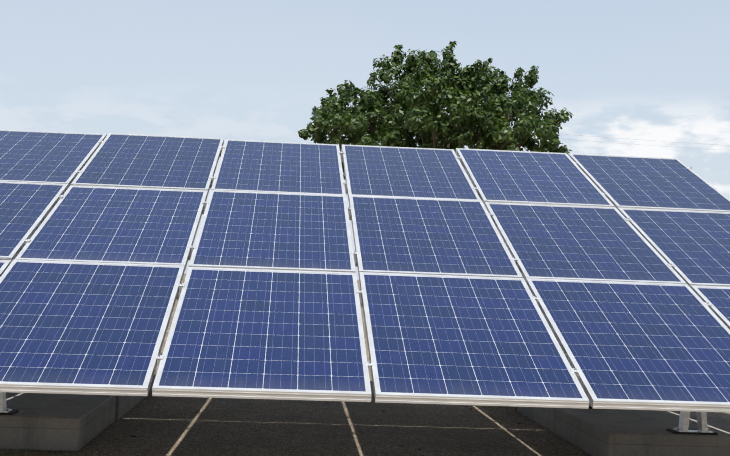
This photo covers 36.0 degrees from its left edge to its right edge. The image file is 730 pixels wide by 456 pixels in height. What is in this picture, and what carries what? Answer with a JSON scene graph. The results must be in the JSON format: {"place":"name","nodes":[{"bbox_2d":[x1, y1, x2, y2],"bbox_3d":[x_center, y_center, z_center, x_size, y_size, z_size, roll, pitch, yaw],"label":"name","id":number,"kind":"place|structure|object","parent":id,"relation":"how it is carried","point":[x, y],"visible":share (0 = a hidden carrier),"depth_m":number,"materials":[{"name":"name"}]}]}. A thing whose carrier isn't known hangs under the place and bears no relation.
{"place":"outdoors","nodes":[
{"label":"outdoors","id":0,"kind":"place"},
{"bbox_2d":[0,274,729,455],"bbox_3d":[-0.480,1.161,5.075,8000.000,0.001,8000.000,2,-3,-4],"label":"ground","id":1,"kind":"structure","parent":0,"point":[172,426],"depth_m":6.98,"materials":[{"name":"grey concrete"}]},
{"bbox_2d":[130,403,522,450],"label":"leaf litter","id":2,"kind":"object","parent":1,"relation":"on","point":[382,411],"visible":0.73,"depth_m":6.75,"materials":[{"name":"brown plant"}]},
{"bbox_2d":[0,353,729,455],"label":"concrete ballast blocks","id":3,"kind":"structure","parent":1,"relation":"on","point":[57,422],"depth_m":6.16,"materials":[{"name":"grey concrete"}]},
{"bbox_2d":[0,406,717,434],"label":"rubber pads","id":4,"kind":"object","parent":3,"relation":"on","point":[12,412],"visible":0.1,"depth_m":6.07,"materials":[{"name":"black rubber"}]},
{"bbox_2d":[0,141,729,432],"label":"mounting frame","id":5,"kind":"object","parent":3,"relation":"on","point":[683,426],"visible":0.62,"depth_m":6.12,"materials":[{"name":"metal"}]},
{"bbox_2d":[0,260,10,276],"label":"solar panel","id":6,"kind":"object","parent":5,"relation":"attached to","point":[4,264],"visible":0.73,"depth_m":6.49,"materials":[{"name":"metal"}]},
{"bbox_2d":[0,181,67,261],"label":"solar panel","id":7,"kind":"object","parent":5,"relation":"in","point":[26,208],"visible":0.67,"depth_m":7.52,"materials":[{"name":"glass"}]},
{"bbox_2d":[0,130,106,187],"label":"solar panel","id":8,"kind":"object","parent":5,"relation":"on","point":[44,157],"visible":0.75,"depth_m":8.96,"materials":[{"name":"glass"}]},
{"bbox_2d":[0,259,184,395],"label":"solar panel","id":9,"kind":"object","parent":5,"relation":"attached to","point":[85,328],"visible":1,"depth_m":5.71,"materials":[{"name":"glass"}]},
{"bbox_2d":[15,185,207,269],"bbox_3d":[-1.601,-0.027,7.411,0.990,0.040,1.654,2,17,-4],"label":"solar panel","id":10,"kind":"object","parent":5,"relation":"in","point":[118,225],"visible":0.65,"depth_m":7.29,"materials":[{"name":"glass"}]},
{"bbox_2d":[71,133,223,192],"bbox_3d":[-1.685,-0.534,9.000,0.990,0.041,1.654,2,17,-4],"label":"solar panel","id":11,"kind":"object","parent":5,"relation":"on","point":[151,161],"visible":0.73,"depth_m":8.88,"materials":[{"name":"glass"}]},
{"bbox_2d":[152,267,370,401],"bbox_3d":[-0.506,0.512,5.886,0.990,0.042,1.654,2,17,-4],"label":"solar panel","id":12,"kind":"object","parent":5,"relation":"attached to","point":[265,334],"visible":1,"depth_m":5.68,"materials":[{"name":"glass"}]},
{"bbox_2d":[189,190,355,272],"bbox_3d":[-0.592,0.009,7.475,0.990,0.040,1.654,2,18,-4],"label":"solar panel","id":13,"kind":"object","parent":5,"relation":"attached to","point":[272,231],"visible":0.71,"depth_m":7.34,"materials":[{"name":"glass"}]},
{"bbox_2d":[211,139,345,194],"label":"solar panel","id":14,"kind":"object","parent":5,"relation":"attached to","point":[277,167],"visible":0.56,"depth_m":8.97,"materials":[{"name":"glass"}]},
{"bbox_2d":[342,144,480,199],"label":"solar panel","id":15,"kind":"object","parent":5,"relation":"attached to","point":[387,171],"visible":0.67,"depth_m":9.04,"materials":[{"name":"glass"}]},
{"bbox_2d":[349,195,522,277],"bbox_3d":[0.416,0.045,7.545,0.990,0.041,1.654,2,18,-4],"label":"solar panel","id":16,"kind":"object","parent":5,"relation":"attached to","point":[426,236],"visible":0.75,"depth_m":7.42,"materials":[{"name":"glass"}]},
{"bbox_2d":[359,272,588,408],"bbox_3d":[0.500,0.549,5.952,0.990,0.041,1.654,2,17,-4],"label":"solar panel","id":17,"kind":"object","parent":5,"relation":"attached to","point":[461,340],"visible":1,"depth_m":5.75,"materials":[{"name":"glass"}]},
{"bbox_2d":[456,148,613,206],"bbox_3d":[1.337,-0.417,9.196,0.990,0.042,1.654,2,18,-4],"label":"solar panel","id":18,"kind":"object","parent":5,"relation":"on","point":[519,177],"visible":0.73,"depth_m":9.08,"materials":[{"name":"glass"}]},
{"bbox_2d":[484,202,686,283],"bbox_3d":[1.424,0.091,7.614,0.990,0.040,1.654,2,17,-4],"label":"solar panel","id":19,"kind":"object","parent":5,"relation":"in","point":[565,242],"visible":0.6,"depth_m":7.49,"materials":[{"name":"glass"}]},
{"bbox_2d":[526,278,729,412],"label":"solar panel","id":20,"kind":"object","parent":5,"relation":"attached to","point":[644,346],"visible":0.96,"depth_m":5.91,"materials":[{"name":"glass"}]},
{"bbox_2d":[568,153,729,211],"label":"solar panel","id":21,"kind":"object","parent":5,"relation":"on","point":[635,182],"visible":0.77,"depth_m":9.16,"materials":[{"name":"glass"}]},
{"bbox_2d":[618,208,729,286],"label":"solar panel","id":22,"kind":"object","parent":5,"relation":"on","point":[693,247],"visible":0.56,"depth_m":7.75,"materials":[{"name":"glass"}]},
{"bbox_2d":[690,285,729,329],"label":"solar panel","id":23,"kind":"object","parent":5,"relation":"attached to","point":[717,298],"visible":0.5,"depth_m":6.64,"materials":[{"name":"glass"}]},
{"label":"utility poles","id":24,"kind":"object","parent":1,"relation":"on","visible":0},
{"bbox_2d":[567,134,729,149],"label":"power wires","id":25,"kind":"object","parent":24,"relation":"attached to","point":[649,140],"visible":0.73,"depth_m":58.40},
{"bbox_2d":[0,0,729,279],"label":"sky","id":26,"kind":"structure","parent":0,"point":[657,71],"materials":[{"name":"blue"}]},
{"bbox_2d":[298,41,573,178],"bbox_3d":[2.309,-1.629,38.042,9.300,9.324,7.411,2,-3,-4],"label":"tree","id":27,"kind":"object","parent":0,"point":[411,92],"depth_m":36.91,"materials":[{"name":"green plant"}]}
]}

